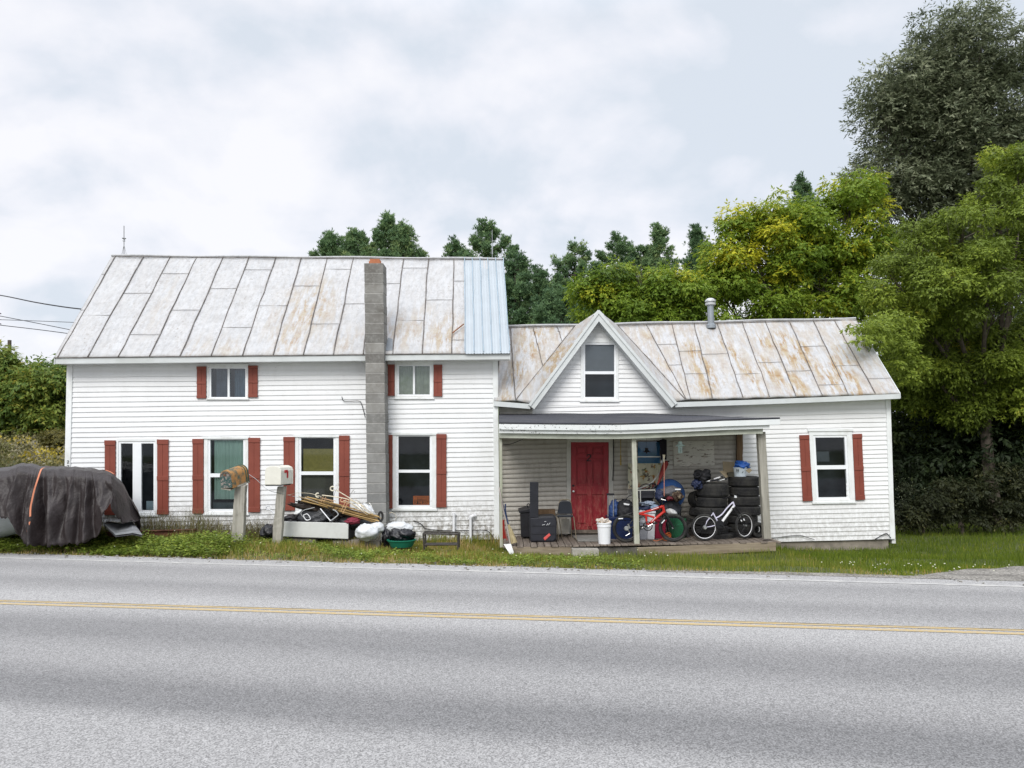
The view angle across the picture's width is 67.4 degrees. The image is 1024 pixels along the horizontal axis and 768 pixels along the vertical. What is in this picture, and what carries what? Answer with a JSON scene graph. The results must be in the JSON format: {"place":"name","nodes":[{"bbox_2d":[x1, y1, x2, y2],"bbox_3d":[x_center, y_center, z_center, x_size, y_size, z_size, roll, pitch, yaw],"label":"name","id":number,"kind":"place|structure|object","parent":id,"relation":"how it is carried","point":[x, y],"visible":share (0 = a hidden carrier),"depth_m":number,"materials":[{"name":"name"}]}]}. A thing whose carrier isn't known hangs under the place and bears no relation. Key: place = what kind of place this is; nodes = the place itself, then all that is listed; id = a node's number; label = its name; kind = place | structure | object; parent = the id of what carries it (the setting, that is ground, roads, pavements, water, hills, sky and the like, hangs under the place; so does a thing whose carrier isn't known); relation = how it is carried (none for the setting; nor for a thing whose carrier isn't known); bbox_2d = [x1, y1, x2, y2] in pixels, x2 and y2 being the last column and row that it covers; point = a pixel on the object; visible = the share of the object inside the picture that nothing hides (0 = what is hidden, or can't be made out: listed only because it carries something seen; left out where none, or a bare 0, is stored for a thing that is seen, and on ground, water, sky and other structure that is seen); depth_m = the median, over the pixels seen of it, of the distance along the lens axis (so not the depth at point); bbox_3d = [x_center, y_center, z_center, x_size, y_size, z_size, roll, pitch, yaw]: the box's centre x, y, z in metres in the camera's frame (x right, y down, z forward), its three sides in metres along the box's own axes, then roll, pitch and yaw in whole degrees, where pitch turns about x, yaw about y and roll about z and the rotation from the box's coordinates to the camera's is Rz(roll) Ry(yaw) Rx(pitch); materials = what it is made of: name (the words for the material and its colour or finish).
{"place":"outdoors","nodes":[
{"label":"outdoors","id":0,"kind":"place"},
{"bbox_2d":[0,554,1023,767],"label":"road","id":1,"kind":"structure","parent":0,"point":[96,687],"depth_m":6.38,"materials":[{"name":"asphalt"}]},
{"bbox_2d":[0,603,1023,634],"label":"yellow centre line","id":2,"kind":"object","parent":1,"relation":"on","point":[984,632],"visible":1,"depth_m":8.22,"materials":[{"name":"paint"}]},
{"bbox_2d":[0,600,1023,630],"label":"yellow centre line","id":3,"kind":"object","parent":1,"relation":"on","point":[532,616],"visible":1,"depth_m":8.36,"materials":[{"name":"paint"}]},
{"bbox_2d":[0,557,1023,586],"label":"worn edge line","id":4,"kind":"object","parent":1,"relation":"on","point":[537,572],"visible":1,"depth_m":11.18,"materials":[{"name":"paint"}]},
{"bbox_2d":[10,600,1017,629],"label":"line crack","id":5,"kind":"object","parent":1,"relation":"on","point":[502,614],"visible":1,"depth_m":8.48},
{"bbox_2d":[0,426,1023,575],"bbox_3d":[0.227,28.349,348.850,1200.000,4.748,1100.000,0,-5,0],"label":"ground","id":6,"kind":"structure","parent":0,"point":[721,556],"depth_m":13.99,"materials":[{"name":"plant"}]},
{"bbox_2d":[0,517,16,537],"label":"boat hull","id":7,"kind":"object","parent":6,"relation":"on","point":[7,528],"visible":0.1,"depth_m":14.35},
{"bbox_2d":[0,428,64,467],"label":"goldenrod field","id":8,"kind":"structure","parent":6,"relation":"on","point":[28,459],"depth_m":30.76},
{"bbox_2d":[0,339,66,441],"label":"tree","id":9,"kind":"object","parent":6,"relation":"on","point":[29,400],"visible":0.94,"depth_m":39.25,"materials":[{"name":"green plant"}]},
{"bbox_2d":[21,352,66,427],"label":"tree","id":10,"kind":"object","parent":6,"relation":"on","point":[51,364],"visible":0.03,"depth_m":41.12,"materials":[{"name":"green plant"}]},
{"bbox_2d":[37,427,64,451],"bbox_3d":[-19.166,2.815,32.764,2.270,2.228,1.843,0,-5,0],"label":"scrub bush","id":11,"kind":"object","parent":6,"relation":"on","point":[53,437],"visible":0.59,"depth_m":32.35,"materials":[{"name":"green plant"}]},
{"bbox_2d":[0,463,140,547],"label":"tarpaulin","id":12,"kind":"object","parent":6,"relation":"on","point":[49,506],"visible":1,"depth_m":13.83,"materials":[{"name":"plastic"}]},
{"bbox_2d":[104,521,141,536],"bbox_3d":[-7.153,2.646,14.055,0.572,0.230,1.119,3,-6,-32],"label":"metal sheet","id":13,"kind":"object","parent":12,"relation":"attached to","point":[115,529],"visible":0.99,"depth_m":13.94,"materials":[{"name":"metal"}]},
{"bbox_2d":[0,529,258,557],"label":"roadside weeds","id":14,"kind":"object","parent":6,"relation":"on","point":[182,541],"visible":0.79,"depth_m":13.80,"materials":[{"name":"green plant"}]},
{"bbox_2d":[106,529,196,537],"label":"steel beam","id":15,"kind":"structure","parent":6,"relation":"on","point":[155,532],"depth_m":14.93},
{"bbox_2d":[220,464,249,543],"bbox_3d":[-5.051,2.216,14.031,0.350,1.487,0.587,-1,-5,12],"label":"mailbox","id":16,"kind":"object","parent":6,"relation":"on","point":[237,478],"visible":0.92,"depth_m":13.99,"materials":[{"name":"paint"}]},
{"bbox_2d":[220,471,232,487],"bbox_3d":[-5.155,1.726,13.829,0.239,0.303,0.073,-2,-5,15],"label":"box door","id":17,"kind":"structure","parent":16,"relation":"in","point":[225,478],"depth_m":13.83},
{"bbox_2d":[100,503,381,544],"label":"dry weeds","id":18,"kind":"object","parent":6,"relation":"on","point":[199,525],"visible":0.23,"depth_m":15.27,"materials":[{"name":"plant"}]},
{"bbox_2d":[0,522,508,565],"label":"verge grass","id":19,"kind":"structure","parent":6,"relation":"on","point":[469,544],"depth_m":13.63,"materials":[{"name":"plant"}]},
{"bbox_2d":[387,538,415,547],"bbox_3d":[-2.056,2.963,14.308,0.550,0.135,0.550,0,-5,0],"label":"green tub","id":20,"kind":"object","parent":19,"relation":"on","point":[401,544],"visible":0.85,"depth_m":14.11,"materials":[{"name":"plastic"}]},
{"bbox_2d":[389,528,415,540],"bbox_3d":[-2.070,2.825,14.428,0.558,0.295,0.474,0,-5,0],"label":"rubbish bag","id":21,"kind":"object","parent":20,"relation":"in","point":[403,534],"visible":0.84,"depth_m":14.28,"materials":[{"name":"black plastic"}]},
{"bbox_2d":[386,521,413,530],"bbox_3d":[-2.132,2.726,14.563,0.544,0.244,0.392,0,-5,0],"label":"rubbish bag","id":22,"kind":"object","parent":21,"relation":"on","point":[397,524],"visible":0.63,"depth_m":14.44,"materials":[{"name":"white plastic"}]},
{"bbox_2d":[259,524,272,538],"bbox_3d":[-4.607,2.796,14.523,0.312,0.316,0.370,0,-5,0],"label":"rubbish bag","id":23,"kind":"object","parent":6,"relation":"on","point":[266,530],"visible":0.69,"depth_m":14.39,"materials":[{"name":"black plastic"}]},
{"bbox_2d":[265,465,292,544],"bbox_3d":[-4.273,2.241,14.081,0.327,1.487,0.513,-1,-5,8],"label":"mailbox","id":24,"kind":"object","parent":6,"relation":"on","point":[280,476],"visible":0.89,"depth_m":13.99,"materials":[{"name":"beige plastic"}]},
{"bbox_2d":[291,538,317,543],"bbox_3d":[-3.911,3.022,14.500,0.469,0.246,0.190,0,-5,0],"label":"concrete block","id":25,"kind":"object","parent":6,"relation":"on","point":[309,539],"depth_m":14.41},
{"bbox_2d":[283,520,354,539],"bbox_3d":[-3.684,2.768,14.686,1.242,0.348,0.620,0,-5,0],"label":"white cabinet","id":26,"kind":"object","parent":25,"relation":"on","point":[326,530],"visible":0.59,"depth_m":14.38,"materials":[{"name":"metal"}]},
{"bbox_2d":[297,510,335,521],"bbox_3d":[-3.731,2.545,14.738,0.770,0.366,0.478,0,-5,0],"label":"rubbish bag","id":27,"kind":"object","parent":26,"relation":"in","point":[318,516],"visible":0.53,"depth_m":14.57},
{"bbox_2d":[334,517,373,530],"bbox_3d":[-3.043,2.649,14.792,0.812,0.383,0.456,0,-5,0],"label":"rubbish bag","id":28,"kind":"object","parent":26,"relation":"on","point":[343,519],"visible":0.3,"depth_m":14.64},
{"bbox_2d":[288,499,374,522],"bbox_3d":[-3.468,2.430,14.725,1.678,0.484,0.398,0,-5,0],"label":"scrap heap","id":29,"kind":"object","parent":28,"relation":"on","point":[301,505],"visible":0.41,"depth_m":14.62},
{"bbox_2d":[307,228,358,255],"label":"pine tree","id":30,"kind":"object","parent":6,"relation":"on","point":[329,240],"visible":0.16,"depth_m":47.32,"materials":[{"name":"green plant"}]},
{"bbox_2d":[331,226,378,255],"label":"pine tree","id":31,"kind":"object","parent":6,"relation":"on","point":[353,238],"visible":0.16,"depth_m":47.40,"materials":[{"name":"green plant"}]},
{"bbox_2d":[365,540,380,548],"bbox_3d":[-2.624,3.069,14.495,0.285,0.234,0.190,0,-5,0],"label":"concrete block","id":32,"kind":"object","parent":6,"relation":"on","point":[376,542],"depth_m":14.41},
{"bbox_2d":[355,523,378,541],"bbox_3d":[-2.703,2.763,14.293,0.443,0.340,0.362,0,-5,0],"label":"rubbish bag","id":33,"kind":"object","parent":32,"relation":"on","point":[365,532],"visible":1,"depth_m":14.19,"materials":[{"name":"white plastic"}]},
{"bbox_2d":[359,209,429,256],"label":"pine tree","id":34,"kind":"object","parent":6,"relation":"on","point":[384,232],"visible":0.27,"depth_m":46.37,"materials":[{"name":"green plant"}]},
{"bbox_2d":[382,219,427,256],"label":"pine tree","id":35,"kind":"object","parent":6,"relation":"on","point":[403,236],"visible":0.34,"depth_m":45.60,"materials":[{"name":"green plant"}]},
{"bbox_2d":[236,536,644,567],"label":"roadside weeds","id":36,"kind":"object","parent":6,"relation":"on","point":[399,551],"visible":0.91,"depth_m":12.74,"materials":[{"name":"green plant"}]},
{"bbox_2d":[422,531,459,549],"bbox_3d":[-1.303,2.880,14.164,0.666,0.308,0.336,0,-5,0],"label":"metal rack","id":37,"kind":"object","parent":6,"relation":"on","point":[426,544],"visible":1,"depth_m":14.01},
{"bbox_2d":[441,234,466,256],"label":"pine tree","id":38,"kind":"object","parent":6,"relation":"on","point":[453,245],"visible":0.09,"depth_m":46.56,"materials":[{"name":"green plant"}]},
{"bbox_2d":[54,254,900,556],"bbox_3d":[-0.765,0.275,18.280,18.324,7.138,6.882,0,-5,0],"label":"farmhouse","id":39,"kind":"object","parent":6,"relation":"on","point":[376,382],"visible":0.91,"depth_m":16.62,"materials":[{"name":"wood"}]},
{"bbox_2d":[115,439,158,516],"bbox_3d":[-7.897,1.985,16.513,1.243,1.939,0.800,0,-5,-3],"label":"window","id":40,"kind":"structure","parent":39,"relation":"in","point":[136,461],"depth_m":16.21,"materials":[{"name":"glass"}]},
{"bbox_2d":[202,436,249,514],"bbox_3d":[-6.056,1.979,16.592,1.328,1.928,0.805,0,-5,-3],"label":"window","id":41,"kind":"structure","parent":39,"relation":"in","point":[221,453],"depth_m":16.30,"materials":[{"name":"glass"}]},
{"bbox_2d":[206,364,249,399],"bbox_3d":[-6.073,-0.039,16.480,0.921,0.769,0.255,0,-5,-3],"label":"window","id":42,"kind":"structure","parent":39,"relation":"in","point":[224,381],"depth_m":16.47,"materials":[{"name":"plastic"}]},
{"bbox_2d":[294,435,338,513],"bbox_3d":[-4.158,1.959,16.677,1.307,1.953,0.805,0,-5,-3],"label":"window","id":43,"kind":"structure","parent":39,"relation":"in","point":[315,461],"depth_m":16.39,"materials":[{"name":"glass"}]},
{"bbox_2d":[391,432,437,510],"bbox_3d":[-2.100,1.910,16.772,1.303,1.935,0.805,0,-5,-3],"label":"window","id":44,"kind":"structure","parent":39,"relation":"in","point":[416,455],"depth_m":17.13,"materials":[{"name":"glass"}]},
{"bbox_2d":[394,361,434,398],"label":"window","id":45,"kind":"structure","parent":39,"relation":"in","point":[415,378],"depth_m":16.62,"materials":[{"name":"plastic"}]},
{"bbox_2d":[518,503,529,536],"bbox_3d":[0.295,2.864,16.251,0.319,0.699,0.420,0,-5,0],"label":"bin","id":46,"kind":"object","parent":39,"relation":"on","point":[524,512],"visible":0.72,"depth_m":16.07,"materials":[{"name":"black plastic"}]},
{"bbox_2d":[529,482,556,541],"bbox_3d":[0.629,2.597,15.690,0.550,1.200,0.521,0,-5,0],"label":"smoker","id":47,"kind":"object","parent":39,"relation":"on","point":[542,527],"visible":1,"depth_m":15.43,"materials":[{"name":"black paint"}]},
{"bbox_2d":[557,518,568,533],"bbox_3d":[1.081,3.021,16.358,0.282,0.331,0.100,0,-5,0],"label":"cream panel","id":48,"kind":"object","parent":39,"relation":"on","point":[564,523],"visible":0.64,"depth_m":16.31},
{"bbox_2d":[556,499,576,539],"bbox_3d":[1.113,2.805,15.939,0.412,0.813,0.487,0,-5,0],"label":"chair","id":49,"kind":"object","parent":39,"relation":"on","point":[564,508],"visible":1,"depth_m":16.06,"materials":[{"name":"black plastic"}]},
{"bbox_2d":[571,442,608,529],"bbox_3d":[1.692,2.211,16.709,0.860,1.899,0.115,0,-5,0],"label":"door","id":50,"kind":"structure","parent":39,"relation":"in","point":[589,460],"depth_m":16.72,"materials":[{"name":"red wood"}]},
{"bbox_2d":[580,339,618,401],"bbox_3d":[1.920,-0.286,16.991,0.873,1.390,0.255,0,-5,0],"label":"window","id":51,"kind":"structure","parent":39,"relation":"in","point":[599,357],"depth_m":16.96,"materials":[{"name":"plastic"}]},
{"bbox_2d":[596,517,610,543],"bbox_3d":[1.799,2.869,15.066,0.298,0.514,0.280,0,-5,0],"label":"bucket","id":52,"kind":"object","parent":39,"relation":"on","point":[604,529],"visible":1,"depth_m":14.96,"materials":[{"name":"white plastic"}]},
{"bbox_2d":[605,515,632,538],"bbox_3d":[2.247,3.007,16.007,0.530,0.513,0.540,0,-5,0],"label":"blue tub","id":53,"kind":"object","parent":39,"relation":"on","point":[620,522],"visible":0.31,"depth_m":15.76,"materials":[{"name":"blue plastic"}]},
{"bbox_2d":[617,494,632,520],"bbox_3d":[2.382,2.585,15.941,0.413,0.626,0.399,0,-5,0],"label":"duffel bag","id":54,"kind":"object","parent":53,"relation":"on","point":[623,507],"visible":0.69,"depth_m":15.82,"materials":[{"name":"black fabric"}]},
{"bbox_2d":[628,463,660,488],"bbox_3d":[2.849,1.983,16.512,0.724,0.556,0.040,0,-5,0],"label":"floral cloth","id":55,"kind":"object","parent":39,"relation":"hanging from","point":[647,473],"visible":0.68,"depth_m":16.52,"materials":[{"name":"fabric"}]},
{"bbox_2d":[612,497,686,542],"bbox_3d":[2.709,2.673,15.102,1.427,0.887,0.504,0,-5,-10],"label":"bicycle","id":56,"kind":"object","parent":39,"relation":"on","point":[652,522],"visible":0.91,"depth_m":15.13,"materials":[{"name":"metal"}]},
{"bbox_2d":[631,437,668,494],"bbox_3d":[3.018,1.781,17.092,1.183,1.534,0.806,0,-5,0],"label":"window","id":57,"kind":"structure","parent":39,"relation":"in","point":[653,456],"depth_m":16.79,"materials":[{"name":"glass"}]},
{"bbox_2d":[655,479,684,534],"bbox_3d":[3.339,2.588,16.061,0.571,1.196,0.418,3,-6,-38],"label":"saucer chair","id":58,"kind":"object","parent":39,"relation":"on","point":[668,482],"visible":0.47,"depth_m":16.04,"materials":[{"name":"blue fabric"}]},
{"bbox_2d":[664,500,681,517],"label":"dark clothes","id":59,"kind":"object","parent":58,"relation":"hanging from","point":[675,506],"visible":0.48,"depth_m":15.83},
{"bbox_2d":[669,518,685,537],"bbox_3d":[3.403,2.959,15.759,0.362,0.390,0.360,0,-5,0],"label":"green bin","id":60,"kind":"object","parent":39,"relation":"on","point":[678,527],"visible":0.45,"depth_m":15.61,"materials":[{"name":"plastic"}]},
{"bbox_2d":[673,441,714,466],"bbox_3d":[3.955,1.517,16.721,0.896,0.549,0.023,0,-5,0],"label":"peeling board","id":61,"kind":"object","parent":39,"relation":"attached to","point":[696,453],"visible":1,"depth_m":16.71,"materials":[{"name":"white wood"}]},
{"bbox_2d":[705,298,715,327],"bbox_3d":[4.820,-1.718,18.632,0.262,0.750,0.262,0,-5,0],"label":"vent pipe","id":62,"kind":"object","parent":39,"relation":"on","point":[710,303],"visible":1,"depth_m":18.56,"materials":[{"name":"metal"}]},
{"bbox_2d":[701,532,734,538],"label":"tire","id":63,"kind":"object","parent":39,"relation":"on","point":[730,535],"visible":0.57,"depth_m":15.45,"materials":[{"name":"rubber"}]},
{"bbox_2d":[696,525,728,534],"bbox_3d":[4.109,2.977,15.758,0.652,0.177,0.652,2,-5,-31],"label":"tire","id":64,"kind":"object","parent":63,"relation":"on","point":[723,530],"visible":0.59,"depth_m":15.50,"materials":[{"name":"rubber"}]},
{"bbox_2d":[695,517,727,525],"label":"tire","id":65,"kind":"object","parent":64,"relation":"on","point":[701,521],"visible":0.46,"depth_m":15.54,"materials":[{"name":"rubber"}]},
{"bbox_2d":[694,507,726,516],"bbox_3d":[4.081,2.619,15.787,0.652,0.189,0.652,-3,-5,31],"label":"tire","id":66,"kind":"object","parent":65,"relation":"on","point":[702,510],"visible":0.68,"depth_m":15.52,"materials":[{"name":"rubber"}]},
{"bbox_2d":[696,496,726,507],"bbox_3d":[4.109,2.423,15.803,0.615,0.213,0.615,1,-5,-13],"label":"tire","id":67,"kind":"object","parent":66,"relation":"on","point":[708,502],"visible":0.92,"depth_m":15.55,"materials":[{"name":"rubber"}]},
{"bbox_2d":[697,482,728,497],"bbox_3d":[4.137,2.180,15.822,0.652,0.284,0.652,-1,-5,6],"label":"tire","id":68,"kind":"object","parent":67,"relation":"on","point":[715,489],"visible":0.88,"depth_m":15.55,"materials":[{"name":"rubber"}]},
{"bbox_2d":[693,469,710,483],"bbox_3d":[3.923,1.918,15.780,0.376,0.353,0.456,0,-5,0],"label":"duffel bag","id":69,"kind":"object","parent":68,"relation":"on","point":[704,477],"visible":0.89,"depth_m":15.67,"materials":[{"name":"black fabric"}]},
{"bbox_2d":[691,493,753,540],"bbox_3d":[4.211,2.628,15.208,1.337,0.936,0.343,0,-5,-7],"label":"bicycle","id":70,"kind":"object","parent":39,"relation":"on","point":[719,524],"visible":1,"depth_m":15.18,"materials":[{"name":"metal"}]},
{"bbox_2d":[732,531,758,537],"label":"tire","id":71,"kind":"object","parent":39,"relation":"on","point":[743,534],"visible":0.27,"depth_m":15.56,"materials":[{"name":"rubber"}]},
{"bbox_2d":[727,523,758,532],"bbox_3d":[4.769,2.960,15.859,0.632,0.190,0.632,3,-6,-36],"label":"tire","id":72,"kind":"object","parent":71,"relation":"on","point":[732,526],"visible":0.47,"depth_m":15.60,"materials":[{"name":"rubber"}]},
{"bbox_2d":[727,515,757,523],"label":"tire","id":73,"kind":"object","parent":72,"relation":"on","point":[731,519],"visible":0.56,"depth_m":15.64,"materials":[{"name":"rubber"}]},
{"bbox_2d":[727,505,760,515],"bbox_3d":[4.801,2.613,15.887,0.668,0.202,0.668,2,-5,-25],"label":"tire","id":74,"kind":"object","parent":73,"relation":"on","point":[753,510],"visible":0.69,"depth_m":15.61,"materials":[{"name":"rubber"}]},
{"bbox_2d":[728,496,759,505],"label":"tire","id":75,"kind":"object","parent":74,"relation":"on","point":[749,501],"visible":0.77,"depth_m":15.62,"materials":[{"name":"rubber"}]},
{"bbox_2d":[729,486,759,496],"bbox_3d":[4.817,2.223,15.919,0.619,0.196,0.619,-4,-6,38],"label":"tire","id":76,"kind":"object","parent":75,"relation":"on","point":[747,491],"visible":0.87,"depth_m":15.66,"materials":[{"name":"rubber"}]},
{"bbox_2d":[728,476,758,486],"bbox_3d":[4.822,2.018,15.936,0.656,0.208,0.656,1,-5,-21],"label":"tire","id":77,"kind":"object","parent":76,"relation":"on","point":[749,481],"visible":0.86,"depth_m":15.66,"materials":[{"name":"rubber"}]},
{"bbox_2d":[720,461,734,477],"bbox_3d":[4.479,1.777,15.966,0.386,0.332,0.320,0,-5,0],"label":"cardboard box","id":78,"kind":"object","parent":77,"relation":"on","point":[727,471],"visible":0.93,"depth_m":16.11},
{"bbox_2d":[807,429,856,503],"bbox_3d":[6.951,1.826,17.058,1.320,1.871,0.812,0,-5,0],"label":"window","id":79,"kind":"structure","parent":39,"relation":"in","point":[831,450],"depth_m":16.75,"materials":[{"name":"glass"}]},
{"bbox_2d":[457,216,528,313],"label":"pine tree","id":80,"kind":"object","parent":6,"relation":"on","point":[486,235],"visible":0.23,"depth_m":44.52,"materials":[{"name":"green plant"}]},
{"bbox_2d":[0,551,1023,585],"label":"roadside pebbles","id":81,"kind":"object","parent":6,"relation":"on","point":[362,562],"visible":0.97,"depth_m":11.88,"materials":[{"name":"gravel"}]},
{"bbox_2d":[504,248,554,324],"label":"pine tree","id":82,"kind":"object","parent":6,"relation":"on","point":[516,292],"visible":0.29,"depth_m":41.86,"materials":[{"name":"green plant"}]},
{"bbox_2d":[518,263,558,323],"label":"pine tree","id":83,"kind":"object","parent":6,"relation":"on","point":[538,276],"visible":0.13,"depth_m":41.20,"materials":[{"name":"green plant"}]},
{"bbox_2d":[530,280,587,323],"bbox_3d":[2.590,-0.488,37.968,5.151,9.583,4.086,0,-5,0],"label":"pine tree","id":84,"kind":"object","parent":6,"relation":"on","point":[541,314],"visible":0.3,"depth_m":38.07,"materials":[{"name":"green plant"}]},
{"bbox_2d":[548,237,592,316],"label":"pine tree","id":85,"kind":"object","parent":6,"relation":"on","point":[568,261],"visible":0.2,"depth_m":45.49,"materials":[{"name":"green plant"}]},
{"bbox_2d":[594,230,642,284],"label":"pine tree","id":86,"kind":"object","parent":6,"relation":"on","point":[617,245],"visible":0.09,"depth_m":46.36,"materials":[{"name":"green plant"}]},
{"bbox_2d":[619,244,651,278],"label":"pine tree","id":87,"kind":"object","parent":6,"relation":"on","point":[644,259],"visible":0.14,"depth_m":46.47,"materials":[{"name":"green plant"}]},
{"bbox_2d":[561,255,742,323],"bbox_3d":[4.682,-0.005,26.216,5.987,8.861,3.463,0,-5,0],"label":"maple tree","id":88,"kind":"object","parent":6,"relation":"on","point":[613,294],"visible":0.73,"depth_m":25.67,"materials":[{"name":"green plant"}]},
{"bbox_2d":[637,221,680,286],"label":"pine tree","id":89,"kind":"object","parent":6,"relation":"on","point":[659,233],"visible":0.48,"depth_m":44.58,"materials":[{"name":"green plant"}]},
{"bbox_2d":[679,223,714,277],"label":"pine tree","id":90,"kind":"object","parent":6,"relation":"on","point":[695,235],"visible":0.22,"depth_m":40.49,"materials":[{"name":"green plant"}]},
{"bbox_2d":[508,547,892,575],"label":"verge grass","id":91,"kind":"structure","parent":6,"relation":"on","point":[663,560],"depth_m":12.29,"materials":[{"name":"plant"}]},
{"bbox_2d":[683,165,913,325],"bbox_3d":[10.251,-1.576,27.235,8.772,12.540,4.402,0,-5,0],"label":"maple tree","id":92,"kind":"object","parent":6,"relation":"on","point":[769,289],"visible":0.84,"depth_m":26.75,"materials":[{"name":"green plant"}]},
{"bbox_2d":[768,170,829,303],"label":"pine tree","id":93,"kind":"object","parent":6,"relation":"on","point":[802,187],"visible":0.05,"depth_m":48.90,"materials":[{"name":"green plant"}]},
{"bbox_2d":[649,566,1023,580],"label":"gravel pull off","id":94,"kind":"object","parent":6,"relation":"on","point":[1012,573],"visible":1,"depth_m":10.94,"materials":[{"name":"gravel"}]},
{"bbox_2d":[776,521,1023,575],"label":"lawn","id":95,"kind":"structure","parent":6,"relation":"on","point":[865,554],"depth_m":15.22,"materials":[{"name":"plant"}]},
{"bbox_2d":[894,480,952,534],"bbox_3d":[9.973,3.191,18.930,1.661,1.630,1.326,0,-5,0],"label":"shrub","id":96,"kind":"object","parent":6,"relation":"on","point":[920,512],"visible":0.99,"depth_m":18.76,"materials":[{"name":"green plant"}]},
{"bbox_2d":[829,0,1023,262],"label":"willow tree","id":97,"kind":"object","parent":6,"relation":"on","point":[950,94],"visible":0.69,"depth_m":31.01,"materials":[{"name":"green plant"}]},
{"bbox_2d":[839,140,1023,525],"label":"box elder tree","id":98,"kind":"object","parent":6,"relation":"on","point":[961,372],"visible":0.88,"depth_m":20.09,"materials":[{"name":"green plant"}]},
{"bbox_2d":[870,282,1023,510],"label":"shade tree","id":99,"kind":"object","parent":6,"relation":"on","point":[896,494],"visible":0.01,"depth_m":26.06,"materials":[{"name":"green plant"}]},
{"bbox_2d":[872,345,1023,522],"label":"shade tree","id":100,"kind":"object","parent":6,"relation":"on","point":[930,465],"visible":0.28,"depth_m":22.00,"materials":[{"name":"green plant"}]},
{"bbox_2d":[925,475,1005,533],"bbox_3d":[11.224,3.150,19.183,1.972,1.788,1.686,0,-5,0],"label":"shrub","id":101,"kind":"object","parent":6,"relation":"on","point":[958,508],"visible":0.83,"depth_m":18.93,"materials":[{"name":"green plant"}]},
{"bbox_2d":[955,460,1023,533],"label":"shrub","id":102,"kind":"object","parent":6,"relation":"on","point":[1015,512],"visible":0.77,"depth_m":19.05,"materials":[{"name":"green plant"}]},
{"bbox_2d":[1007,184,1023,441],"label":"box elder tree","id":103,"kind":"object","parent":6,"relation":"on","point":[1018,331],"visible":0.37,"depth_m":20.92,"materials":[{"name":"green plant"}]},
{"bbox_2d":[0,0,1023,366],"label":"sky","id":104,"kind":"structure","parent":0,"point":[165,127],"materials":[{"name":"white"}]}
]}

